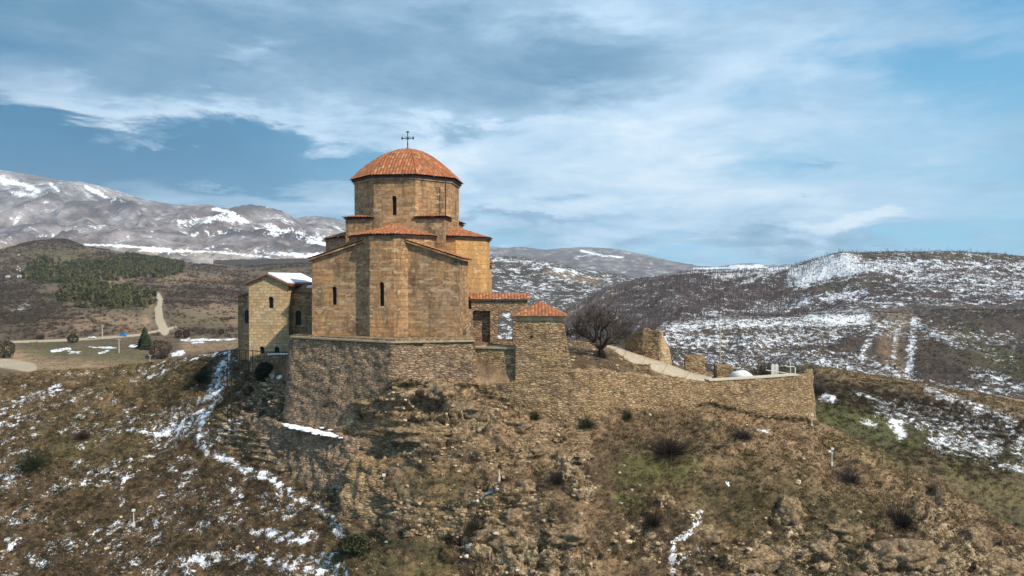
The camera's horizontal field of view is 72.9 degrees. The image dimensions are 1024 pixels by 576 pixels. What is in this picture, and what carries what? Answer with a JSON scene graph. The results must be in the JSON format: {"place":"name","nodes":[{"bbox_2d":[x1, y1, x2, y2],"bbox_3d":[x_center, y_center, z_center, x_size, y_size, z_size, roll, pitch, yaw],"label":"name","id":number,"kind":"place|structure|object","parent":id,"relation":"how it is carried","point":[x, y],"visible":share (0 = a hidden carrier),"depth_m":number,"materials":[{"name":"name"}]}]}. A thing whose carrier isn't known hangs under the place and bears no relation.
{"place":"outdoors","nodes":[
{"label":"outdoors","id":0,"kind":"place"},
{"bbox_2d":[0,239,311,373],"bbox_3d":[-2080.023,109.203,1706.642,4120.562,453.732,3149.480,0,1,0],"label":"valley","id":1,"kind":"structure","parent":0,"point":[161,322],"depth_m":555.65,"materials":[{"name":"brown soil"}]},
{"bbox_2d":[0,339,15,357],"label":"broad tree","id":2,"kind":"object","parent":1,"relation":"on","point":[6,350],"visible":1,"depth_m":305.96,"materials":[{"name":"brown plant"}]},
{"bbox_2d":[16,250,20,270],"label":"radio mast","id":3,"kind":"object","parent":1,"relation":"on","point":[19,260],"visible":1,"depth_m":1115.18,"materials":[{"name":"grey metal"}]},
{"bbox_2d":[67,334,78,342],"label":"broad tree","id":4,"kind":"object","parent":1,"relation":"on","point":[72,338],"visible":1,"depth_m":377.09,"materials":[{"name":"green plant"}]},
{"bbox_2d":[18,252,184,308],"bbox_3d":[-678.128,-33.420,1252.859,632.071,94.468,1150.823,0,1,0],"label":"conifer woods","id":5,"kind":"object","parent":1,"relation":"on","point":[86,274],"visible":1,"depth_m":1071.06,"materials":[{"name":"green plant"}]},
{"bbox_2d":[134,327,152,348],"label":"conifer","id":6,"kind":"object","parent":1,"relation":"on","point":[145,341],"visible":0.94,"depth_m":337.03,"materials":[{"name":"green plant"}]},
{"bbox_2d":[0,238,311,342],"bbox_3d":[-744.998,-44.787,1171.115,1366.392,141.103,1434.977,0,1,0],"label":"scrub woods","id":7,"kind":"object","parent":1,"relation":"on","point":[6,286],"visible":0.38,"depth_m":820.15,"materials":[{"name":"plant"}]},
{"bbox_2d":[148,339,172,358],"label":"broad tree","id":8,"kind":"object","parent":1,"relation":"on","point":[162,353],"visible":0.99,"depth_m":314.29,"materials":[{"name":"brown plant"}]},
{"bbox_2d":[174,330,181,337],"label":"broad tree","id":9,"kind":"object","parent":1,"relation":"on","point":[177,331],"visible":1,"depth_m":496.51,"materials":[{"name":"brown plant"}]},
{"bbox_2d":[183,330,189,337],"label":"broad tree","id":10,"kind":"object","parent":1,"relation":"on","point":[185,334],"visible":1,"depth_m":499.77,"materials":[{"name":"brown plant"}]},
{"bbox_2d":[0,222,325,263],"bbox_3d":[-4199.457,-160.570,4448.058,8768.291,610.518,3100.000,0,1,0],"label":"mountains","id":11,"kind":"structure","parent":0,"point":[178,245],"depth_m":4051.49,"materials":[{"name":"white snow"}]},
{"bbox_2d":[0,192,342,245],"bbox_3d":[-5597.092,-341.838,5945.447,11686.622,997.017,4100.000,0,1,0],"label":"mountains","id":12,"kind":"structure","parent":0,"point":[201,221],"depth_m":5501.54,"materials":[{"name":"grey snow"}]},
{"bbox_2d":[0,170,345,231],"bbox_3d":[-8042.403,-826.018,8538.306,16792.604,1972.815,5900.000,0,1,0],"label":"mountains","id":13,"kind":"structure","parent":0,"point":[19,186],"depth_m":8524.00,"materials":[{"name":"white snow"}]},
{"bbox_2d":[213,255,635,338],"bbox_3d":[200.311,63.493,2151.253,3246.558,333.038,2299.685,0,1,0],"label":"hill","id":14,"kind":"structure","parent":0,"point":[529,267],"depth_m":1855.33,"materials":[{"name":"white snow"}]},
{"bbox_2d":[218,254,640,308],"bbox_3d":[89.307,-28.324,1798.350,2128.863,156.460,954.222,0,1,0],"label":"woods","id":15,"kind":"object","parent":14,"relation":"on","point":[494,275],"visible":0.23,"depth_m":1891.47,"materials":[{"name":"brown plant"}]},
{"bbox_2d":[0,339,1023,575],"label":"hill","id":16,"kind":"structure","parent":0,"point":[488,372],"depth_m":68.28,"materials":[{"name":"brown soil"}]},
{"bbox_2d":[6,437,52,473],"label":"bush","id":17,"kind":"object","parent":16,"relation":"on","point":[29,462],"visible":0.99,"depth_m":85.03,"materials":[{"name":"green plant"}]},
{"bbox_2d":[68,422,94,440],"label":"bush","id":18,"kind":"object","parent":16,"relation":"on","point":[83,435],"visible":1,"depth_m":91.07,"materials":[{"name":"brown plant"}]},
{"bbox_2d":[132,509,135,527],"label":"floodlight","id":19,"kind":"object","parent":16,"relation":"on","point":[133,524],"visible":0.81,"depth_m":73.90,"materials":[{"name":"white paint"}]},
{"bbox_2d":[182,359,212,383],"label":"bush","id":20,"kind":"object","parent":16,"relation":"on","point":[197,377],"visible":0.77,"depth_m":94.60,"materials":[{"name":"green plant"}]},
{"bbox_2d":[242,386,253,395],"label":"bush","id":21,"kind":"object","parent":16,"relation":"on","point":[248,389],"visible":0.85,"depth_m":83.71,"materials":[{"name":"green plant"}]},
{"bbox_2d":[216,349,287,420],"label":"iron platform","id":22,"kind":"structure","parent":16,"relation":"on","point":[245,366],"depth_m":82.16,"materials":[{"name":"black metal"}]},
{"bbox_2d":[254,362,274,382],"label":"cave","id":23,"kind":"structure","parent":16,"relation":"on","point":[261,374],"depth_m":83.34,"materials":[{"name":"stone"}]},
{"bbox_2d":[250,355,287,371],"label":"parapet","id":24,"kind":"structure","parent":16,"relation":"on","point":[272,359],"depth_m":84.56,"materials":[{"name":"grey stone"}]},
{"bbox_2d":[233,272,311,360],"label":"chapel","id":25,"kind":"structure","parent":16,"relation":"on","point":[274,309],"depth_m":86.12,"materials":[{"name":"stone"}]},
{"bbox_2d":[245,310,248,322],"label":"window","id":26,"kind":"structure","parent":25,"relation":"in","point":[246,311],"depth_m":87.53,"materials":[{"name":"black glass"}]},
{"bbox_2d":[269,297,272,307],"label":"window","id":27,"kind":"structure","parent":25,"relation":"in","point":[271,298],"depth_m":86.42,"materials":[{"name":"black glass"}]},
{"bbox_2d":[296,310,300,324],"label":"window","id":28,"kind":"structure","parent":25,"relation":"in","point":[298,314],"depth_m":87.89,"materials":[{"name":"black glass"}]},
{"bbox_2d":[241,413,372,499],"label":"bastion","id":29,"kind":"object","parent":16,"relation":"on","point":[318,462],"visible":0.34,"depth_m":72.82,"materials":[{"name":"grey stone"}]},
{"bbox_2d":[282,423,342,437],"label":"snow","id":30,"kind":"structure","parent":29,"relation":"on","point":[309,429],"depth_m":73.01,"materials":[{"name":"white snow"}]},
{"bbox_2d":[336,533,369,557],"bbox_3d":[-13.938,22.720,61.185,3.114,2.172,2.428,0,1,0],"label":"bush","id":31,"kind":"object","parent":16,"relation":"on","point":[352,542],"visible":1,"depth_m":60.69,"materials":[{"name":"green plant"}]},
{"bbox_2d":[355,445,377,455],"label":"rock outcrop","id":32,"kind":"object","parent":16,"relation":"on","point":[365,450],"visible":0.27,"depth_m":69.36,"materials":[{"name":"brown stone"}]},
{"bbox_2d":[350,398,386,418],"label":"rock outcrop","id":33,"kind":"object","parent":16,"relation":"on","point":[377,409],"visible":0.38,"depth_m":70.45,"materials":[{"name":"brown stone"}]},
{"bbox_2d":[282,333,477,437],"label":"retaining wall","id":34,"kind":"structure","parent":16,"relation":"on","point":[329,379],"depth_m":72.11,"materials":[{"name":"stone"}]},
{"bbox_2d":[306,131,495,342],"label":"church","id":35,"kind":"structure","parent":16,"relation":"on","point":[405,255],"depth_m":75.36,"materials":[{"name":"stone"}]},
{"bbox_2d":[333,287,336,304],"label":"window","id":36,"kind":"structure","parent":35,"relation":"in","point":[334,289],"depth_m":75.72,"materials":[{"name":"black glass"}]},
{"bbox_2d":[381,282,383,305],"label":"window","id":37,"kind":"structure","parent":35,"relation":"in","point":[382,284],"depth_m":73.89,"materials":[{"name":"black glass"}]},
{"bbox_2d":[393,196,396,214],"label":"window","id":38,"kind":"structure","parent":35,"relation":"in","point":[394,198],"depth_m":78.51,"materials":[{"name":"black glass"}]},
{"bbox_2d":[463,308,471,336],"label":"buttress","id":39,"kind":"structure","parent":35,"relation":"attached to","point":[467,332],"depth_m":76.59,"materials":[{"name":"beige stone"}]},
{"bbox_2d":[388,377,422,387],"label":"bush","id":40,"kind":"object","parent":16,"relation":"on","point":[404,384],"visible":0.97,"depth_m":69.46,"materials":[{"name":"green plant"}]},
{"bbox_2d":[401,527,418,536],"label":"boulder","id":41,"kind":"object","parent":16,"relation":"on","point":[406,532],"visible":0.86,"depth_m":59.70,"materials":[{"name":"beige stone"}]},
{"bbox_2d":[383,421,451,443],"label":"rock outcrop","id":42,"kind":"object","parent":16,"relation":"on","point":[406,432],"visible":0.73,"depth_m":66.79,"materials":[{"name":"beige stone"}]},
{"bbox_2d":[416,380,457,401],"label":"boulder","id":43,"kind":"object","parent":16,"relation":"on","point":[440,391],"visible":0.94,"depth_m":68.99,"materials":[{"name":"beige stone"}]},
{"bbox_2d":[333,442,578,526],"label":"rock outcrop","id":44,"kind":"object","parent":16,"relation":"on","point":[358,497],"visible":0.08,"depth_m":66.21,"materials":[{"name":"beige stone"}]},
{"bbox_2d":[441,400,493,421],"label":"rock outcrop","id":45,"kind":"object","parent":16,"relation":"on","point":[473,409],"visible":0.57,"depth_m":68.11,"materials":[{"name":"beige stone"}]},
{"bbox_2d":[460,500,487,537],"bbox_3d":[-3.202,19.288,59.436,2.973,4.364,3.068,0,1,0],"label":"bush","id":46,"kind":"object","parent":16,"relation":"on","point":[476,526],"visible":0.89,"depth_m":59.32,"materials":[{"name":"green plant"}]},
{"bbox_2d":[464,518,520,553],"bbox_3d":[-1.163,21.475,59.999,6.480,2.970,3.812,0,1,0],"label":"rock outcrop","id":47,"kind":"object","parent":16,"relation":"on","point":[491,540],"visible":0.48,"depth_m":58.66,"materials":[{"name":"beige stone"}]},
{"bbox_2d":[475,345,515,377],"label":"terrace wall","id":48,"kind":"structure","parent":16,"relation":"on","point":[503,357],"depth_m":72.27,"materials":[{"name":"stone"}]},
{"bbox_2d":[470,293,529,344],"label":"gate wall","id":49,"kind":"structure","parent":16,"relation":"on","point":[485,312],"depth_m":79.12,"materials":[{"name":"stone"}]},
{"bbox_2d":[0,354,1015,575],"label":"shrubbery","id":50,"kind":"object","parent":16,"relation":"on","point":[331,521],"visible":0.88,"depth_m":70.22,"materials":[{"name":"brown plant"}]},
{"bbox_2d":[0,350,1023,575],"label":"undergrowth","id":51,"kind":"object","parent":16,"relation":"on","point":[180,446],"visible":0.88,"depth_m":73.52,"materials":[{"name":"brown plant"}]},
{"bbox_2d":[0,352,1023,575],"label":"rubble","id":52,"kind":"object","parent":16,"relation":"on","point":[798,482],"visible":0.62,"depth_m":65.28,"materials":[{"name":"stone"}]},
{"bbox_2d":[501,507,522,524],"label":"boulder","id":53,"kind":"object","parent":16,"relation":"on","point":[509,515],"visible":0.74,"depth_m":59.73,"materials":[{"name":"beige stone"}]},
{"bbox_2d":[502,415,533,433],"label":"rock outcrop","id":54,"kind":"object","parent":16,"relation":"on","point":[522,424],"visible":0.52,"depth_m":68.37,"materials":[{"name":"beige stone"}]},
{"bbox_2d":[515,479,536,493],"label":"boulder","id":55,"kind":"object","parent":16,"relation":"on","point":[528,486],"visible":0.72,"depth_m":62.12,"materials":[{"name":"beige stone"}]},
{"bbox_2d":[530,404,543,420],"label":"bush","id":56,"kind":"object","parent":16,"relation":"on","point":[535,417],"visible":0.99,"depth_m":69.59,"materials":[{"name":"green plant"}]},
{"bbox_2d":[512,301,571,379],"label":"tower","id":57,"kind":"structure","parent":16,"relation":"on","point":[541,343],"depth_m":71.09,"materials":[{"name":"stone"}]},
{"bbox_2d":[537,553,564,571],"bbox_3d":[3.702,23.394,58.365,3.807,1.969,3.127,0,1,0],"label":"boulder","id":58,"kind":"object","parent":16,"relation":"on","point":[541,563],"visible":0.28,"depth_m":57.62,"materials":[{"name":"brown stone"}]},
{"bbox_2d":[528,443,575,457],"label":"rock outcrop","id":59,"kind":"object","parent":16,"relation":"on","point":[551,449],"visible":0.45,"depth_m":66.18,"materials":[{"name":"beige stone"}]},
{"bbox_2d":[545,461,570,487],"bbox_3d":[4.138,16.441,62.611,3.342,2.866,3.447,0,1,0],"label":"bush","id":60,"kind":"object","parent":16,"relation":"on","point":[558,477],"visible":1,"depth_m":62.47,"materials":[{"name":"brown plant"}]},
{"bbox_2d":[301,378,818,434],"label":"undergrowth","id":61,"kind":"object","parent":16,"relation":"on","point":[715,403],"visible":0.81,"depth_m":71.48,"materials":[{"name":"brown plant"}]},
{"bbox_2d":[540,522,588,547],"bbox_3d":[4.328,21.143,59.209,4.446,2.512,3.280,0,1,0],"label":"rock outcrop","id":62,"kind":"object","parent":16,"relation":"on","point":[574,535],"visible":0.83,"depth_m":58.25,"materials":[{"name":"beige stone"}]},
{"bbox_2d":[571,467,583,484],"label":"boulder","id":63,"kind":"object","parent":16,"relation":"on","point":[577,474],"visible":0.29,"depth_m":63.48,"materials":[{"name":"beige stone"}]},
{"bbox_2d":[569,341,590,343],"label":"ruined wall","id":64,"kind":"structure","parent":16,"relation":"on","point":[580,342],"depth_m":92.68,"materials":[{"name":"beige stone"}]},
{"bbox_2d":[570,448,594,463],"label":"boulder","id":65,"kind":"object","parent":16,"relation":"on","point":[582,451],"visible":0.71,"depth_m":65.01,"materials":[{"name":"beige stone"}]},
{"bbox_2d":[570,412,601,429],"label":"bush","id":66,"kind":"object","parent":16,"relation":"on","point":[585,423],"visible":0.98,"depth_m":69.44,"materials":[{"name":"green plant"}]},
{"bbox_2d":[475,367,711,428],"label":"boundary wall","id":67,"kind":"structure","parent":16,"relation":"on","point":[569,395],"depth_m":70.98,"materials":[{"name":"beige stone"}]},
{"bbox_2d":[564,299,639,356],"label":"bare tree","id":68,"kind":"object","parent":16,"relation":"on","point":[603,321],"visible":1,"depth_m":79.92,"materials":[{"name":"brown plant"}]},
{"bbox_2d":[618,532,630,539],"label":"boulder","id":69,"kind":"object","parent":16,"relation":"on","point":[621,535],"visible":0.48,"depth_m":59.75,"materials":[{"name":"beige stone"}]},
{"bbox_2d":[620,402,634,420],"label":"bush","id":70,"kind":"object","parent":16,"relation":"on","point":[628,414],"visible":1,"depth_m":72.28,"materials":[{"name":"green plant"}]},
{"bbox_2d":[623,362,650,373],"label":"wall footing","id":71,"kind":"object","parent":16,"relation":"on","point":[644,368],"depth_m":79.09,"materials":[{"name":"beige stone"}]},
{"bbox_2d":[625,328,660,360],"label":"ruined wall","id":72,"kind":"structure","parent":16,"relation":"on","point":[645,342],"depth_m":86.59,"materials":[{"name":"beige stone"}]},
{"bbox_2d":[640,504,666,529],"bbox_3d":[12.370,19.736,60.784,2.994,2.675,3.114,-1,1,-34],"label":"bush","id":73,"kind":"object","parent":16,"relation":"on","point":[654,521],"visible":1,"depth_m":60.65,"materials":[{"name":"green plant"}]},
{"bbox_2d":[659,330,671,364],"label":"ruined wall","id":74,"kind":"structure","parent":16,"relation":"on","point":[665,355],"depth_m":86.64,"materials":[{"name":"stone"}]},
{"bbox_2d":[662,496,676,508],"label":"boulder","id":75,"kind":"object","parent":16,"relation":"on","point":[671,501],"visible":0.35,"depth_m":63.27,"materials":[{"name":"beige stone"}]},
{"bbox_2d":[639,415,705,460],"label":"bush","id":76,"kind":"object","parent":16,"relation":"on","point":[669,448],"visible":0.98,"depth_m":67.59,"materials":[{"name":"brown plant"}]},
{"bbox_2d":[568,341,815,419],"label":"rubble","id":77,"kind":"object","parent":16,"relation":"on","point":[571,348],"visible":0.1,"depth_m":82.88,"materials":[{"name":"stone"}]},
{"bbox_2d":[567,340,818,416],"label":"dry grass","id":78,"kind":"structure","parent":16,"relation":"on","point":[609,361],"depth_m":82.19,"materials":[{"name":"brown plant"}]},
{"bbox_2d":[684,354,705,375],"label":"ruined wall","id":79,"kind":"structure","parent":16,"relation":"on","point":[694,363],"depth_m":85.23,"materials":[{"name":"beige stone"}]},
{"bbox_2d":[691,523,724,545],"bbox_3d":[16.624,22.037,61.682,4.554,1.932,2.563,0,1,0],"label":"rock outcrop","id":80,"kind":"object","parent":16,"relation":"on","point":[711,533],"visible":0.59,"depth_m":60.78,"materials":[{"name":"beige stone"}]},
{"bbox_2d":[708,357,720,371],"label":"bush","id":81,"kind":"object","parent":16,"relation":"on","point":[712,366],"visible":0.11,"depth_m":96.14,"materials":[{"name":"brown plant"}]},
{"bbox_2d":[717,328,722,363],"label":"utility pole","id":82,"kind":"object","parent":16,"relation":"on","point":[720,329],"visible":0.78,"depth_m":100.08,"materials":[{"name":"metal"}]},
{"bbox_2d":[713,364,732,377],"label":"ruined wall","id":83,"kind":"structure","parent":16,"relation":"on","point":[722,370],"depth_m":86.15,"materials":[{"name":"beige stone"}]},
{"bbox_2d":[729,370,752,376],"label":"covered heap","id":84,"kind":"object","parent":16,"relation":"on","point":[740,373],"visible":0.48,"depth_m":84.08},
{"bbox_2d":[728,422,763,441],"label":"bush","id":85,"kind":"object","parent":16,"relation":"on","point":[744,435],"visible":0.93,"depth_m":74.19,"materials":[{"name":"brown plant"}]},
{"bbox_2d":[734,540,780,572],"bbox_3d":[20.800,24.173,62.027,6.332,2.932,4.551,0,1,0],"label":"rock outcrop","id":86,"kind":"object","parent":16,"relation":"on","point":[754,560],"visible":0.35,"depth_m":60.73,"materials":[{"name":"beige stone"}]},
{"bbox_2d":[704,369,816,420],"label":"boundary wall","id":87,"kind":"structure","parent":16,"relation":"on","point":[790,394],"depth_m":82.28,"materials":[{"name":"beige stone"}]},
{"bbox_2d":[749,350,779,374],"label":"bush","id":88,"kind":"object","parent":16,"relation":"on","point":[762,370],"visible":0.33,"depth_m":96.98,"materials":[{"name":"brown plant"}]},
{"bbox_2d":[771,364,774,374],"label":"headstone","id":89,"kind":"object","parent":16,"relation":"on","point":[772,368],"visible":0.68,"depth_m":87.07,"materials":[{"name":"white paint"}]},
{"bbox_2d":[773,495,807,526],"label":"boulder","id":90,"kind":"object","parent":16,"relation":"on","point":[789,510],"visible":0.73,"depth_m":65.59,"materials":[{"name":"beige stone"}]},
{"bbox_2d":[806,538,834,563],"bbox_3d":[27.882,24.109,62.747,2.625,2.911,1.961,0,1,21],"label":"boulder","id":91,"kind":"object","parent":16,"relation":"on","point":[820,545],"visible":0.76,"depth_m":62.16,"materials":[{"name":"beige stone"}]},
{"bbox_2d":[824,519,874,542],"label":"rock outcrop","id":92,"kind":"object","parent":16,"relation":"on","point":[842,530],"visible":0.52,"depth_m":65.36,"materials":[{"name":"beige stone"}]},
{"bbox_2d":[831,457,870,487],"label":"bush","id":93,"kind":"object","parent":16,"relation":"on","point":[851,476],"visible":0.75,"depth_m":75.90,"materials":[{"name":"brown plant"}]},
{"bbox_2d":[865,540,898,571],"bbox_3d":[34.255,24.920,64.138,3.529,3.136,3.069,0,1,0],"label":"boulder","id":94,"kind":"object","parent":16,"relation":"on","point":[881,548],"visible":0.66,"depth_m":63.47,"materials":[{"name":"beige stone"}]},
{"bbox_2d":[873,483,934,534],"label":"bush","id":95,"kind":"object","parent":16,"relation":"on","point":[901,518],"visible":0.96,"depth_m":67.65,"materials":[{"name":"brown plant"}]},
{"bbox_2d":[877,538,947,572],"bbox_3d":[36.926,24.728,64.272,7.333,3.235,4.303,0,1,0],"label":"rock outcrop","id":96,"kind":"object","parent":16,"relation":"on","point":[912,554],"visible":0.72,"depth_m":62.99,"materials":[{"name":"beige stone"}]},
{"bbox_2d":[956,525,992,554],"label":"boulder","id":97,"kind":"object","parent":16,"relation":"on","point":[978,535],"visible":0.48,"depth_m":66.64,"materials":[{"name":"beige stone"}]},
{"bbox_2d":[972,552,1023,575],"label":"rock outcrop","id":98,"kind":"object","parent":16,"relation":"on","point":[1004,561],"visible":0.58,"depth_m":65.52,"materials":[{"name":"beige stone"}]},
{"bbox_2d":[0,0,1023,266],"label":"sky","id":99,"kind":"structure","parent":0,"point":[713,133],"materials":[{"name":"blue"}]},
{"bbox_2d":[490,246,790,277],"bbox_3d":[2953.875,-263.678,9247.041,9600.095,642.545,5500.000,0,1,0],"label":"mountains","id":100,"kind":"structure","parent":0,"point":[622,262],"depth_m":8879.75,"materials":[{"name":"grey snow"}]},
{"bbox_2d":[607,345,711,380],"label":"path","id":101,"kind":"structure","parent":0,"point":[661,367],"depth_m":84.18,"materials":[{"name":"beige stone"}]},
{"bbox_2d":[564,251,1023,342],"bbox_3d":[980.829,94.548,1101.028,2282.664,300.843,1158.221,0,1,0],"label":"hill","id":102,"kind":"structure","parent":0,"point":[887,273],"depth_m":905.82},
{"bbox_2d":[563,248,1023,341],"bbox_3d":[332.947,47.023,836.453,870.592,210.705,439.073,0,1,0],"label":"woods","id":103,"kind":"object","parent":102,"relation":"on","point":[636,291],"visible":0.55,"depth_m":892.65,"materials":[{"name":"brown plant"}]},
{"bbox_2d":[599,302,1023,399],"bbox_3d":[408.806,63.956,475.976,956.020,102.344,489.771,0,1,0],"label":"hill","id":104,"kind":"structure","parent":0,"point":[890,352],"depth_m":430.85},
{"bbox_2d":[599,308,1023,398],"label":"scrub woods","id":105,"kind":"object","parent":104,"relation":"on","point":[884,331],"visible":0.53,"depth_m":431.58,"materials":[{"name":"brown plant"}]},
{"bbox_2d":[768,365,1023,532],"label":"hill","id":106,"kind":"structure","parent":0,"point":[919,426],"depth_m":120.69,"materials":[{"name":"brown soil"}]},
{"bbox_2d":[813,376,834,396],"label":"bush","id":107,"kind":"object","parent":106,"relation":"on","point":[817,387],"visible":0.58,"depth_m":133.76,"materials":[{"name":"brown plant"}]},
{"bbox_2d":[766,365,1023,531],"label":"undergrowth","id":108,"kind":"object","parent":106,"relation":"on","point":[872,392],"visible":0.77,"depth_m":127.28,"materials":[{"name":"brown plant"}]}
]}

